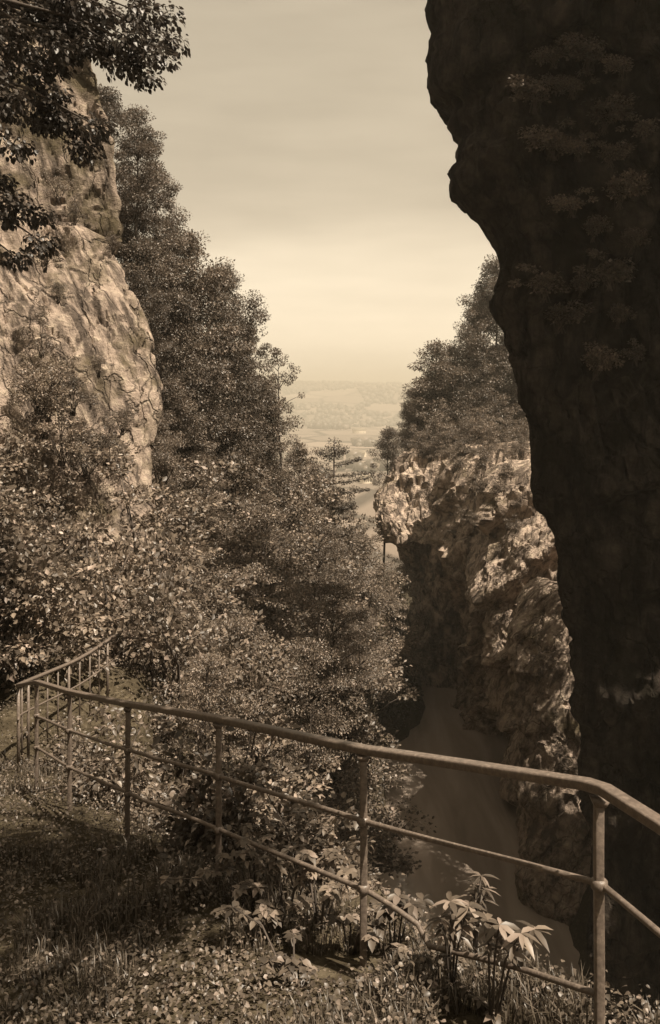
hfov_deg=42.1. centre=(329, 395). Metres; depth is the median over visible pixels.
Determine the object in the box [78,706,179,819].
broad leaved bush
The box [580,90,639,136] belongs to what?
hanging shrub
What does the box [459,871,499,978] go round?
spiky plant
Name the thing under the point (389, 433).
broadleaf tree
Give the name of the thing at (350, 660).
leafy shrub
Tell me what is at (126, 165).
broadleaf tree
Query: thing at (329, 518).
leafy shrub
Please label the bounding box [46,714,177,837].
leafy shrub
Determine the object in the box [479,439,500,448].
leafy shrub
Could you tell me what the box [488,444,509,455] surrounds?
leafy shrub
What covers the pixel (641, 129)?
hanging shrub
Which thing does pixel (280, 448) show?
broadleaf tree
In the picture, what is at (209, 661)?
leafy shrub
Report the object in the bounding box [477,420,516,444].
leafy shrub
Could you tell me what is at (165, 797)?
broad leaved bush
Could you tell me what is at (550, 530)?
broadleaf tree
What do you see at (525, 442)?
leafy shrub
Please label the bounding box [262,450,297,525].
broadleaf tree
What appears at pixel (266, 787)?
leafy shrub
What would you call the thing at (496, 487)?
leafy shrub
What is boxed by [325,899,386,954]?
broad leaved weed
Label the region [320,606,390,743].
spreading tree
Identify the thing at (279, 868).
broad leaved weed
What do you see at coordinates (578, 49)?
hanging shrub
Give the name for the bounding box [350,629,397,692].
leafy shrub
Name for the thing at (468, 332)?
broadleaf tree
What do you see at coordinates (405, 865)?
leafy shrub
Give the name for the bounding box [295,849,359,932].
broad leaved weed
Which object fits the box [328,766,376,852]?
leafy shrub
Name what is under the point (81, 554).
leafy shrub
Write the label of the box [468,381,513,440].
broadleaf tree
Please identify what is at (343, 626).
leafy shrub
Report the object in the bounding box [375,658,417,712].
leafy shrub
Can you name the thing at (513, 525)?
leafy shrub
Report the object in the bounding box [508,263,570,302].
hanging shrub
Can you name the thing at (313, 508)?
leafy shrub
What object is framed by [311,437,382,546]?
layered tree
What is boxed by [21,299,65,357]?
leafy shrub
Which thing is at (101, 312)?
crag
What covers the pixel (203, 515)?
leafy shrub
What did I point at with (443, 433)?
leafy shrub
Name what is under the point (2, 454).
leafy shrub
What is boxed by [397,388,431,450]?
broadleaf tree
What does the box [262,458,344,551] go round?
leafy shrub
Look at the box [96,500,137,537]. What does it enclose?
leafy shrub
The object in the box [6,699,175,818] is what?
broad leaved bush
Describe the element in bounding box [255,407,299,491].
broadleaf tree
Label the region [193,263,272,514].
broadleaf tree
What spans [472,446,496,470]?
leafy shrub
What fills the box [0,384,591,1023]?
ground
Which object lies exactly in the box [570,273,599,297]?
hanging shrub
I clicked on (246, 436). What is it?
broadleaf tree
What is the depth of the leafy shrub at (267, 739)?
15.67 m
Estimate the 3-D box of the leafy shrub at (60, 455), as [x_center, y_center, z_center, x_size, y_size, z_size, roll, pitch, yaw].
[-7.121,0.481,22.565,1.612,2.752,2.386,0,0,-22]
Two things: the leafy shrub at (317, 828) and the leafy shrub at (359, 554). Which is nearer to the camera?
the leafy shrub at (317, 828)
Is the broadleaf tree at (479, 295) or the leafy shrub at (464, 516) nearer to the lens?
the leafy shrub at (464, 516)
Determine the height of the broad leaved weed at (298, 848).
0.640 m
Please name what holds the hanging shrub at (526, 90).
attached to the overhanging cliff
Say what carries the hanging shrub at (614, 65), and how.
attached to the overhanging cliff
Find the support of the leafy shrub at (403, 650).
on the ground at (364, 502)
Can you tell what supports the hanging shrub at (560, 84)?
attached to the overhanging cliff
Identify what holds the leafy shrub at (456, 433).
on the bright outcrop
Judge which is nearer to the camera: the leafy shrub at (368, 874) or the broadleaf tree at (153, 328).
the leafy shrub at (368, 874)
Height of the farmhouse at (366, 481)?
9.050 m
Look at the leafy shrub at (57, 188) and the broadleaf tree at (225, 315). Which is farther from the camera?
the broadleaf tree at (225, 315)
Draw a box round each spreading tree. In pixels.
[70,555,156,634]
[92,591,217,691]
[133,543,241,652]
[155,496,202,542]
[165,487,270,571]
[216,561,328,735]
[223,504,318,612]
[263,636,366,810]
[275,521,375,674]
[293,580,377,803]
[304,663,397,778]
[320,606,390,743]
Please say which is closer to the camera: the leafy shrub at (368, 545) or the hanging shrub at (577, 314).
the hanging shrub at (577, 314)
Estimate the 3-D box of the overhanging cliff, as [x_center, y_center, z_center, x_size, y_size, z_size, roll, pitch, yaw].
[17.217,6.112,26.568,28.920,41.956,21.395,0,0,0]
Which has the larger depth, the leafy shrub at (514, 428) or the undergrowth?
the leafy shrub at (514, 428)
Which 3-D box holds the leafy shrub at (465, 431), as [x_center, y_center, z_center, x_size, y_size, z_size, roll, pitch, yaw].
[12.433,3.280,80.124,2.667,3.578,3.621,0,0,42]
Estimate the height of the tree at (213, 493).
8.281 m
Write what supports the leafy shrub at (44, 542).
on the ground at (364, 502)
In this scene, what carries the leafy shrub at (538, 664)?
on the rounded rocks
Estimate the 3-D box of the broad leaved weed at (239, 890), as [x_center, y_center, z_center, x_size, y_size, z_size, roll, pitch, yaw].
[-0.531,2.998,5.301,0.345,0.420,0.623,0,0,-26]
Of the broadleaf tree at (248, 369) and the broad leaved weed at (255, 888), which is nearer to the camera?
the broad leaved weed at (255, 888)
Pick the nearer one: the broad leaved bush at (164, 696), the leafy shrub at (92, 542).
the broad leaved bush at (164, 696)
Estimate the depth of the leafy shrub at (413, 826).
37.95 m
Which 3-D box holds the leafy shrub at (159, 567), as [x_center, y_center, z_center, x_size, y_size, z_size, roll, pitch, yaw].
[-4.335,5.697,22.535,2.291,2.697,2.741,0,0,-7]
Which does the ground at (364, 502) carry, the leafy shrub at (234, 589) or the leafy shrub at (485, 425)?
the leafy shrub at (234, 589)
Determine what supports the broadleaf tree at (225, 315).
on the ground at (364, 502)
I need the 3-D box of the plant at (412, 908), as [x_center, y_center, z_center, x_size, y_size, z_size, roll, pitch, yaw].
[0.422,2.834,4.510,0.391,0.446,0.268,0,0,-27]
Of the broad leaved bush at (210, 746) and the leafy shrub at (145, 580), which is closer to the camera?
the broad leaved bush at (210, 746)
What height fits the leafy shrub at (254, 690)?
4.892 m
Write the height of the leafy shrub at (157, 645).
4.468 m
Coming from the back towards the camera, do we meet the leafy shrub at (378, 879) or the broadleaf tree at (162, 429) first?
the broadleaf tree at (162, 429)
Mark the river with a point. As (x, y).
(474, 810)
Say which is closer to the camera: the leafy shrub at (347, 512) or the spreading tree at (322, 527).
the spreading tree at (322, 527)
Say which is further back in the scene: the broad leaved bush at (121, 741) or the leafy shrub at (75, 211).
the leafy shrub at (75, 211)
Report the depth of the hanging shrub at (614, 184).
21.70 m
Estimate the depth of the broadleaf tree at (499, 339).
91.42 m
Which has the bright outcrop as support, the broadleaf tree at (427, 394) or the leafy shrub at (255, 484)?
the broadleaf tree at (427, 394)
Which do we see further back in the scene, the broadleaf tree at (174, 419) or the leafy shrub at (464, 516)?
the leafy shrub at (464, 516)
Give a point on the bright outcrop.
(406, 516)
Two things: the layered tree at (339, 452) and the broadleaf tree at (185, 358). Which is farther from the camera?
the layered tree at (339, 452)
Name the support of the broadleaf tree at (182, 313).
on the ground at (364, 502)
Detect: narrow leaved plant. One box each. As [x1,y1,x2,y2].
[425,891,487,998]
[463,911,552,1023]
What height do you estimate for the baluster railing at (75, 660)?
1.845 m
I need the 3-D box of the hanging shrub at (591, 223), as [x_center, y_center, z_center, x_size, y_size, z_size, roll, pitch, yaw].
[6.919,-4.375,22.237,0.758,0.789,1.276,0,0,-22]
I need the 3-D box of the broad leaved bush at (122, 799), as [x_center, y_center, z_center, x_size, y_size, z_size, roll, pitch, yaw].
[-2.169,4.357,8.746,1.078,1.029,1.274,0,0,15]
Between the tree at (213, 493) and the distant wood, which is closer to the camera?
the tree at (213, 493)
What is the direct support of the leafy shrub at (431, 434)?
on the bright outcrop
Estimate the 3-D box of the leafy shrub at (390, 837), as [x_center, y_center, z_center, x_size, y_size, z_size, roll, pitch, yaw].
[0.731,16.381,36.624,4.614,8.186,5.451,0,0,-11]
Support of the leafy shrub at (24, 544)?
on the ground at (364, 502)
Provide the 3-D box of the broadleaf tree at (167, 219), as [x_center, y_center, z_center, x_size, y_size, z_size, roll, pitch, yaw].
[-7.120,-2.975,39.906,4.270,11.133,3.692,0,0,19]
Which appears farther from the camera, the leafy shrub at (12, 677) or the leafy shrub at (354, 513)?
the leafy shrub at (354, 513)
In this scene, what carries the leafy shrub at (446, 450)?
on the buttressed rock wall at (452, 489)
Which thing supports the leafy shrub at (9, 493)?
on the ground at (364, 502)
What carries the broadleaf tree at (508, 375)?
on the bright outcrop
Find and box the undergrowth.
[16,461,424,894]
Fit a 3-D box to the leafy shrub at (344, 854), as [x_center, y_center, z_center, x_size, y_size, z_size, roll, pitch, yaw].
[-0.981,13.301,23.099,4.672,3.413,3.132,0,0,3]
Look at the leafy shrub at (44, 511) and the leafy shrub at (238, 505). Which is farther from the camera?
the leafy shrub at (238, 505)
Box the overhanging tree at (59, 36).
[0,0,190,272]
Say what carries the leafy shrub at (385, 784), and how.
on the ground at (364, 502)
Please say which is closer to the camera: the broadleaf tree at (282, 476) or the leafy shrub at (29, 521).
the leafy shrub at (29, 521)
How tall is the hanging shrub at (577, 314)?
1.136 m
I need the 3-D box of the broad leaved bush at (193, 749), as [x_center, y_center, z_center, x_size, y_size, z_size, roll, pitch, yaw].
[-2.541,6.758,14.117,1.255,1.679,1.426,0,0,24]
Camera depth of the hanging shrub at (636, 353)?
23.28 m
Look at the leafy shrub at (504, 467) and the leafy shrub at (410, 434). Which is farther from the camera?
the leafy shrub at (410, 434)
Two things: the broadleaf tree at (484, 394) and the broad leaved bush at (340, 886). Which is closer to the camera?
the broad leaved bush at (340, 886)
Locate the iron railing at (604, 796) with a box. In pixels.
[16,680,659,1023]
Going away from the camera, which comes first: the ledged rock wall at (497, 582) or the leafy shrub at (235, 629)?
the leafy shrub at (235, 629)
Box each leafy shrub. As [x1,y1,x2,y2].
[0,422,117,556]
[0,436,38,533]
[0,451,64,503]
[0,476,53,603]
[0,484,32,558]
[0,485,80,583]
[0,487,53,562]
[0,488,85,681]
[0,499,114,680]
[0,546,119,692]
[0,548,45,630]
[1,359,62,415]
[1,506,120,632]
[1,535,37,563]
[4,446,90,533]
[5,478,46,524]
[5,499,31,532]
[6,497,99,572]
[9,512,198,669]
[15,344,81,389]
[17,386,80,439]
[17,524,142,622]
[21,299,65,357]
[27,237,72,272]
[30,362,89,466]
[34,168,81,203]
[38,279,73,303]
[40,422,136,478]
[40,509,221,641]
[45,372,100,415]
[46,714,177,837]
[57,196,89,225]
[68,441,208,612]
[75,140,109,171]
[81,423,129,465]
[83,354,114,377]
[92,530,256,720]
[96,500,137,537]
[97,230,127,254]
[98,405,145,435]
[127,562,207,649]
[131,571,274,734]
[135,511,156,520]
[142,551,238,623]
[149,651,261,801]
[150,437,267,585]
[151,434,195,484]
[151,457,180,504]
[152,459,220,526]
[153,473,221,543]
[154,455,220,560]
[161,489,240,645]
[178,507,325,606]
[178,564,263,665]
[180,459,257,587]
[181,508,288,600]
[183,592,236,671]
[183,724,335,851]
[184,616,296,770]
[187,489,268,574]
[198,449,286,524]
[206,556,305,636]
[208,643,337,844]
[212,489,310,575]
[212,749,328,853]
[213,452,270,499]
[215,449,282,499]
[216,578,305,648]
[219,487,255,529]
[225,634,342,803]
[227,625,304,721]
[229,487,304,528]
[239,491,326,550]
[243,493,290,535]
[249,567,320,653]
[253,759,375,896]
[255,523,289,560]
[258,481,294,527]
[258,803,338,887]
[261,637,332,762]
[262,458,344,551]
[264,524,306,579]
[275,481,329,530]
[279,487,372,621]
[281,509,327,560]
[281,819,381,881]
[281,863,358,905]
[283,539,353,611]
[284,812,382,897]
[285,490,367,640]
[287,643,342,710]
[288,462,307,498]
[298,472,367,604]
[299,586,375,640]
[301,447,328,523]
[301,525,379,582]
[304,480,345,558]
[305,495,380,559]
[307,594,360,672]
[310,776,359,856]
[312,520,361,577]
[312,637,377,704]
[315,576,396,662]
[316,624,365,692]
[318,486,352,528]
[318,532,382,600]
[319,768,383,864]
[321,688,375,754]
[324,680,404,855]
[325,731,377,792]
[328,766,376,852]
[336,600,352,660]
[337,523,368,577]
[339,724,421,877]
[339,844,377,894]
[342,552,383,602]
[344,485,369,559]
[344,783,437,871]
[348,558,399,634]
[349,654,382,689]
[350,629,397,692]
[354,534,384,578]
[356,528,383,564]
[358,644,425,716]
[359,539,383,557]
[364,579,391,615]
[366,554,396,586]
[367,738,416,819]
[371,562,421,615]
[373,571,429,666]
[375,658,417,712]
[379,585,404,621]
[383,632,421,678]
[383,649,421,692]
[384,569,430,640]
[392,553,416,588]
[394,598,415,653]
[396,424,429,449]
[401,448,412,457]
[407,424,434,455]
[407,905,449,943]
[409,424,441,447]
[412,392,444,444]
[418,546,429,561]
[424,436,445,460]
[427,563,443,576]
[430,396,447,448]
[432,417,459,447]
[435,439,455,457]
[438,422,468,448]
[444,529,459,538]
[447,456,466,470]
[448,413,480,442]
[449,442,464,457]
[452,434,482,454]
[454,504,468,518]
[455,411,487,442]
[459,405,500,452]
[462,510,481,527]
[462,661,478,673]
[464,447,484,455]
[467,410,497,441]
[469,469,494,492]
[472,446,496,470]
[473,417,502,443]
[473,446,490,456]
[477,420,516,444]
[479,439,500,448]
[485,478,509,495]
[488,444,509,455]
[489,460,521,478]
[491,544,503,554]
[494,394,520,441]
[501,411,528,439]
[502,438,513,457]
[502,514,534,533]
[507,440,528,451]
[510,434,530,459]
[514,421,528,439]
[531,653,547,680]
[547,706,560,715]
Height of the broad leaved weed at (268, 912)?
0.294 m
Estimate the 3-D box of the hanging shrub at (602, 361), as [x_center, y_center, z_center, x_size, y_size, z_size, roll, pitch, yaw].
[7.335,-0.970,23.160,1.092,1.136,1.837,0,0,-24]
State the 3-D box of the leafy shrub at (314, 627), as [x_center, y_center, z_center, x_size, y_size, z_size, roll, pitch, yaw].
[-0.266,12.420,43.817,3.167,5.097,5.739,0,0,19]
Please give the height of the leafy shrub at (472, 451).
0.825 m
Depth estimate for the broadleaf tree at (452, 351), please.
90.58 m
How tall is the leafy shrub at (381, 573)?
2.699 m
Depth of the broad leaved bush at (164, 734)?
15.16 m
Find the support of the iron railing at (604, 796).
on the ground at (364, 502)
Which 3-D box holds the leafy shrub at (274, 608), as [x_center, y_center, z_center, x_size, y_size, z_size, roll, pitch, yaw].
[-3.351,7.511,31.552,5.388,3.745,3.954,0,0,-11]
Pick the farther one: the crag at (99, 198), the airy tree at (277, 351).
the airy tree at (277, 351)
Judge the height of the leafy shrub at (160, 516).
5.247 m
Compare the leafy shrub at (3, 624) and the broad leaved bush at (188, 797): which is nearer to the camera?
the broad leaved bush at (188, 797)
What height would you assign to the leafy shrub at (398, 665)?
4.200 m
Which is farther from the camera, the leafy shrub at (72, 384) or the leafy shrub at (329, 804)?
the leafy shrub at (329, 804)
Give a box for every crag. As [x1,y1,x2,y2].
[0,0,122,254]
[0,207,177,587]
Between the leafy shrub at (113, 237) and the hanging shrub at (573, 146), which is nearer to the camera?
the hanging shrub at (573, 146)
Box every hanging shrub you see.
[505,71,565,114]
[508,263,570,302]
[517,116,592,160]
[529,35,574,69]
[543,299,595,333]
[546,68,600,99]
[546,186,598,217]
[553,131,606,161]
[558,32,606,74]
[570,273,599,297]
[572,248,636,290]
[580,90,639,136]
[580,341,624,380]
[582,214,613,242]
[587,139,637,168]
[598,53,633,80]
[601,167,652,210]
[607,302,636,328]
[615,112,659,143]
[618,338,646,366]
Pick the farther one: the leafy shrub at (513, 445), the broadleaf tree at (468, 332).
the broadleaf tree at (468, 332)
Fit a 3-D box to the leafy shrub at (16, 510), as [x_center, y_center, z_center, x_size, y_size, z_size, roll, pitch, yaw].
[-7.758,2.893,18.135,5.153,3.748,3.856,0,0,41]
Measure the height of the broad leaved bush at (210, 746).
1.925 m
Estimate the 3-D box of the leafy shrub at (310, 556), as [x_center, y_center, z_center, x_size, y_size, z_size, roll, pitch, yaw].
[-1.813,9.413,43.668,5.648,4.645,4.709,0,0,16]
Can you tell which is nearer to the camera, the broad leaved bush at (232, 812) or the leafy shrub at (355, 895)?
the broad leaved bush at (232, 812)
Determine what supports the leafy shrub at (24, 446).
on the ground at (364, 502)
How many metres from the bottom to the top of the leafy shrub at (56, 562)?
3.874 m
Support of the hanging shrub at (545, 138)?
attached to the overhanging cliff
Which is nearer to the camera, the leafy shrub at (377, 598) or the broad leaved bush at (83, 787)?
the broad leaved bush at (83, 787)
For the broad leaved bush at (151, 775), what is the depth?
9.32 m
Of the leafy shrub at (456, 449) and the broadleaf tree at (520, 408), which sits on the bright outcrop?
the broadleaf tree at (520, 408)
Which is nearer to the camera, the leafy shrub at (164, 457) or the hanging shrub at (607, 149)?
the hanging shrub at (607, 149)
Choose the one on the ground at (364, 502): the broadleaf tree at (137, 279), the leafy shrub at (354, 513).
the leafy shrub at (354, 513)
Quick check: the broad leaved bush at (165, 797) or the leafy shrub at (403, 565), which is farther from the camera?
the leafy shrub at (403, 565)
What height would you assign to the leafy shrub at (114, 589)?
4.138 m
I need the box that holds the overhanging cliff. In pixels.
[425,0,659,1023]
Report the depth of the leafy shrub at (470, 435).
80.18 m
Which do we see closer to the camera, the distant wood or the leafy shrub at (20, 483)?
the leafy shrub at (20, 483)
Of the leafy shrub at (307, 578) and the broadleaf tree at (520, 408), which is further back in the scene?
the broadleaf tree at (520, 408)
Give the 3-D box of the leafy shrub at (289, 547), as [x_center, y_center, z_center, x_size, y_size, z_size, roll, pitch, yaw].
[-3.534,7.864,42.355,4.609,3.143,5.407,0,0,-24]
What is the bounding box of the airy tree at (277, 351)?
[260,347,304,527]
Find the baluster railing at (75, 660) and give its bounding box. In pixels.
[16,635,114,772]
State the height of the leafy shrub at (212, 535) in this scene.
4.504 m
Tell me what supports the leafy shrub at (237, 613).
on the ground at (364, 502)
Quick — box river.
[370,684,585,1007]
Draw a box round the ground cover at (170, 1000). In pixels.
[0,647,659,1023]
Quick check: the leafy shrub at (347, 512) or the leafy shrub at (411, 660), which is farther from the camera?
the leafy shrub at (411, 660)
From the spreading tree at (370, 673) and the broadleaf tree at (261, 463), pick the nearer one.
the spreading tree at (370, 673)
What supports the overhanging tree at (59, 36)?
on the ground at (364, 502)
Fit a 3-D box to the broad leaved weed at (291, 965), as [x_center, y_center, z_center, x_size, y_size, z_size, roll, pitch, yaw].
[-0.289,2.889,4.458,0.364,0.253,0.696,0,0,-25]
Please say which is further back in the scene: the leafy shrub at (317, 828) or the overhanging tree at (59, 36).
the leafy shrub at (317, 828)
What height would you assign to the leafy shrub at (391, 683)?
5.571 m
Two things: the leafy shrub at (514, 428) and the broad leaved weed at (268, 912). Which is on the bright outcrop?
the leafy shrub at (514, 428)
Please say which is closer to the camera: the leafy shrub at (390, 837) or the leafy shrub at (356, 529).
the leafy shrub at (390, 837)
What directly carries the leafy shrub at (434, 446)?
on the bright outcrop
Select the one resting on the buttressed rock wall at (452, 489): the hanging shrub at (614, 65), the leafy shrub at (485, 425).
the leafy shrub at (485, 425)
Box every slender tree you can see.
[234,322,273,460]
[283,441,323,552]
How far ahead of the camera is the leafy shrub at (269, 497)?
45.69 m
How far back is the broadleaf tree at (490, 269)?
91.26 m
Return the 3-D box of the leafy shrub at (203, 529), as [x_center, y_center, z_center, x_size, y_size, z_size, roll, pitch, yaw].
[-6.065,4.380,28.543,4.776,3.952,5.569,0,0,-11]
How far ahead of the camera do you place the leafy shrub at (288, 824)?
16.10 m
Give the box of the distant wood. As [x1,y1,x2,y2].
[239,380,430,513]
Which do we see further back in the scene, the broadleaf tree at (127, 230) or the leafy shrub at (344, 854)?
the broadleaf tree at (127, 230)
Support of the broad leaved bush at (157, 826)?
on the ground at (364, 502)
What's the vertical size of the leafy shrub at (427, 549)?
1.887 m
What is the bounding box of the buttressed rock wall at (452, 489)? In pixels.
[428,446,530,737]
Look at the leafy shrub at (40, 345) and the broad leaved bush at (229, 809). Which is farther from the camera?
the leafy shrub at (40, 345)
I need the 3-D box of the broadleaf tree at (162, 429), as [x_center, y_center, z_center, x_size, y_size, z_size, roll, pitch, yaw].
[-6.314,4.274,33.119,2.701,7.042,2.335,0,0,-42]
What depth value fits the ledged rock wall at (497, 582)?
55.27 m
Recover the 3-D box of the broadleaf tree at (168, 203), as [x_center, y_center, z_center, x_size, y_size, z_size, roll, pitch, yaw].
[-7.278,-4.727,36.014,3.136,10.408,3.721,0,0,-28]
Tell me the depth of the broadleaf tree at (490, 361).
90.58 m
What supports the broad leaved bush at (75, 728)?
on the ground at (364, 502)
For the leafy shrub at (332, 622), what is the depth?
45.57 m
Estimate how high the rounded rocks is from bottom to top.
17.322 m
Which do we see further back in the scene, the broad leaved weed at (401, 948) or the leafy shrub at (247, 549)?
the leafy shrub at (247, 549)
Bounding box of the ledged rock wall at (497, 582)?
[465,458,557,807]
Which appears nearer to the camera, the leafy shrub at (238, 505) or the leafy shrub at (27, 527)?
the leafy shrub at (27, 527)
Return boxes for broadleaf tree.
[97,83,143,200]
[113,103,182,269]
[114,208,150,267]
[115,159,150,257]
[117,160,191,369]
[118,234,186,365]
[125,270,172,359]
[138,214,216,326]
[144,249,202,448]
[147,228,261,484]
[149,286,231,505]
[149,321,199,472]
[151,416,195,503]
[155,371,207,478]
[165,323,237,486]
[171,423,234,491]
[174,355,248,491]
[181,393,276,510]
[185,271,253,490]
[185,325,268,516]
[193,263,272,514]
[213,306,264,504]
[215,356,280,523]
[220,418,274,508]
[225,371,304,494]
[232,431,300,514]
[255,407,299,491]
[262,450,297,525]
[367,426,403,575]
[392,407,422,456]
[397,369,450,441]
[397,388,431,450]
[399,338,476,442]
[419,361,500,440]
[424,343,476,427]
[426,394,478,436]
[448,300,508,405]
[450,341,505,434]
[456,253,510,414]
[463,289,503,412]
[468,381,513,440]
[470,343,523,439]
[472,343,525,431]
[488,324,514,416]
[494,382,528,439]
[498,340,518,422]
[540,525,569,635]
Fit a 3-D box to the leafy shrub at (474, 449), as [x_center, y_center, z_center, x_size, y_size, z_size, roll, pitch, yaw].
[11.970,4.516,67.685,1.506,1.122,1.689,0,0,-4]
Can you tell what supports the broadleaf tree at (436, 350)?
on the bright outcrop
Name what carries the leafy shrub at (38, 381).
on the crag at (101, 312)
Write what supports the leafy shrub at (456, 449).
on the buttressed rock wall at (452, 489)
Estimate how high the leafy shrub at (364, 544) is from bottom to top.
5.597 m
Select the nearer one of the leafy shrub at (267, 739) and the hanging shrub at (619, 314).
the leafy shrub at (267, 739)
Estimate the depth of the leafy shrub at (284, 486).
49.58 m
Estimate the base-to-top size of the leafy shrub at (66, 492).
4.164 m
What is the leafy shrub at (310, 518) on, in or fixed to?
on the ground at (364, 502)
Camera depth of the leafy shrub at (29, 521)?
18.23 m
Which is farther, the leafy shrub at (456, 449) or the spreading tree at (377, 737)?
the leafy shrub at (456, 449)
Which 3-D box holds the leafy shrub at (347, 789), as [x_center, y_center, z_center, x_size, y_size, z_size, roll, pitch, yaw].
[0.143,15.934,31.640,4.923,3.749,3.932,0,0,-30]
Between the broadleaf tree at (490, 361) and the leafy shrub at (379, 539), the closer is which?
the leafy shrub at (379, 539)
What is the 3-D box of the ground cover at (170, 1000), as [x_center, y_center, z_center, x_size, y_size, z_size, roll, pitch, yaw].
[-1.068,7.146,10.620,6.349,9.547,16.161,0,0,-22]
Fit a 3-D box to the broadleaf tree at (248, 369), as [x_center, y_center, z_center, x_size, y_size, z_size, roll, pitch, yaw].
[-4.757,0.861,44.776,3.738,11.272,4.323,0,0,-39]
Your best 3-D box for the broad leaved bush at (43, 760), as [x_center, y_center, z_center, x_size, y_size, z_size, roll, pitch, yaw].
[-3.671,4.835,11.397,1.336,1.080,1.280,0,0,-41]
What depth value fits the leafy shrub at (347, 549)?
53.01 m
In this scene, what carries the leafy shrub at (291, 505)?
on the ground at (364, 502)
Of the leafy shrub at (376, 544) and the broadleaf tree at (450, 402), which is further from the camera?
the broadleaf tree at (450, 402)
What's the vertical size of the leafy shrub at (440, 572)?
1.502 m
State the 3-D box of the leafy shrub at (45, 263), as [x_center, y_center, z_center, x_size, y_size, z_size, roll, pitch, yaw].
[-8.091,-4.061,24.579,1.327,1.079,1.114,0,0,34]
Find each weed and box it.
[159,859,274,905]
[211,894,315,939]
[215,823,268,901]
[223,900,317,985]
[235,834,340,917]
[267,809,344,899]
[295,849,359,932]
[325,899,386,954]
[353,942,505,1023]
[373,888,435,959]
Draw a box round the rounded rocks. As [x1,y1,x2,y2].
[506,578,592,925]
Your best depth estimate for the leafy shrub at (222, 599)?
24.00 m
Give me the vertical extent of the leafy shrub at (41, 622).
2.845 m
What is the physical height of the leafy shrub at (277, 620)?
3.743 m
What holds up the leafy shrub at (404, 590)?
on the ground at (364, 502)
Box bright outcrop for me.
[373,440,529,689]
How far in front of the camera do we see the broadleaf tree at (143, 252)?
33.74 m
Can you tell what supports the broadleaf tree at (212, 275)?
on the ground at (364, 502)
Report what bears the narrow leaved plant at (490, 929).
on the ground at (364, 502)
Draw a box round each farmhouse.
[352,428,365,433]
[360,475,372,483]
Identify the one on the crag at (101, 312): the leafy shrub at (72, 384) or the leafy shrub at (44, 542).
the leafy shrub at (72, 384)
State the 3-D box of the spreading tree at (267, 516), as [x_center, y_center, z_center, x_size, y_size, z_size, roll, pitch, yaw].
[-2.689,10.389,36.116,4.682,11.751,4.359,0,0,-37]
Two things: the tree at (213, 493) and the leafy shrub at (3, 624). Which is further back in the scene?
the tree at (213, 493)
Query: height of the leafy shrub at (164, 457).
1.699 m
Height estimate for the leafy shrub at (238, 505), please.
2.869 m
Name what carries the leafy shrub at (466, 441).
on the buttressed rock wall at (452, 489)
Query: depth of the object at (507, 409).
80.48 m
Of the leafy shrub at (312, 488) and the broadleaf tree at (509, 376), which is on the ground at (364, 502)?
the leafy shrub at (312, 488)
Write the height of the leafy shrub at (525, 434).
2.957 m
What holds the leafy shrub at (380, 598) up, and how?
on the ground at (364, 502)
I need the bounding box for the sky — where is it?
[79,0,510,384]
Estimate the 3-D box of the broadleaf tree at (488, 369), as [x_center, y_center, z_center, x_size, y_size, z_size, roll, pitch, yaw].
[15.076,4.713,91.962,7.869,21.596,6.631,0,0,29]
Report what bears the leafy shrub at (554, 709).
on the rounded rocks
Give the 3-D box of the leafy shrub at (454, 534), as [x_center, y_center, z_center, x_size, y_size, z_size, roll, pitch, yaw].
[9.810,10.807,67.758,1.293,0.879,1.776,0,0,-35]
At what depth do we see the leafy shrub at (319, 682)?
36.00 m
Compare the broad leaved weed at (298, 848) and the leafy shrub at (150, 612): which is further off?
the leafy shrub at (150, 612)
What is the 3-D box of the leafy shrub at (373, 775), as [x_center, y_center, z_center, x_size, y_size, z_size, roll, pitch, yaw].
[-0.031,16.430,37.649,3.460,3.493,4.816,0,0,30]
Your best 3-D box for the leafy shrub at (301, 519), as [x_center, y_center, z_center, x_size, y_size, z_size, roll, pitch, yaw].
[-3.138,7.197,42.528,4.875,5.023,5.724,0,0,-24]
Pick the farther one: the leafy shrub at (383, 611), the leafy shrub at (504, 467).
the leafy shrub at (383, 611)
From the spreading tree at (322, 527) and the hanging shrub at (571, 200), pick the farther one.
the spreading tree at (322, 527)
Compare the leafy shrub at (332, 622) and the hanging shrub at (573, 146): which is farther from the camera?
the leafy shrub at (332, 622)
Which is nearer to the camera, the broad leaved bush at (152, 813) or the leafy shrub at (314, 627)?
the broad leaved bush at (152, 813)
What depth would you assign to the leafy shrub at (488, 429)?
79.02 m
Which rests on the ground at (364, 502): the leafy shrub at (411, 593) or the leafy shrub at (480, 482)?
the leafy shrub at (411, 593)
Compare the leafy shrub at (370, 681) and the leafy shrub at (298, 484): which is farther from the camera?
the leafy shrub at (298, 484)
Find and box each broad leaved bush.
[1,711,92,773]
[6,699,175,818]
[39,709,188,810]
[54,718,107,779]
[73,771,184,830]
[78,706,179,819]
[81,739,296,865]
[115,750,201,840]
[122,748,198,831]
[130,796,243,838]
[142,777,279,854]
[143,683,215,777]
[145,679,215,754]
[146,711,320,878]
[149,745,195,831]
[154,793,186,814]
[157,746,300,876]
[179,725,235,793]
[185,780,273,868]
[210,761,380,898]
[317,875,356,901]
[340,882,375,898]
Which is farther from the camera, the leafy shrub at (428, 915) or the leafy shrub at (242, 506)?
the leafy shrub at (242, 506)
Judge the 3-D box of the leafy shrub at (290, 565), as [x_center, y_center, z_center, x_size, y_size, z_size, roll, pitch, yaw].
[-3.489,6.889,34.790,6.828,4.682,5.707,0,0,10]
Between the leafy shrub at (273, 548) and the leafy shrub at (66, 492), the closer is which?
the leafy shrub at (66, 492)
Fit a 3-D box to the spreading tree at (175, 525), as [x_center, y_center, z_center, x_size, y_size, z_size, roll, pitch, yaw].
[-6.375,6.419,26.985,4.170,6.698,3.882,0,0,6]

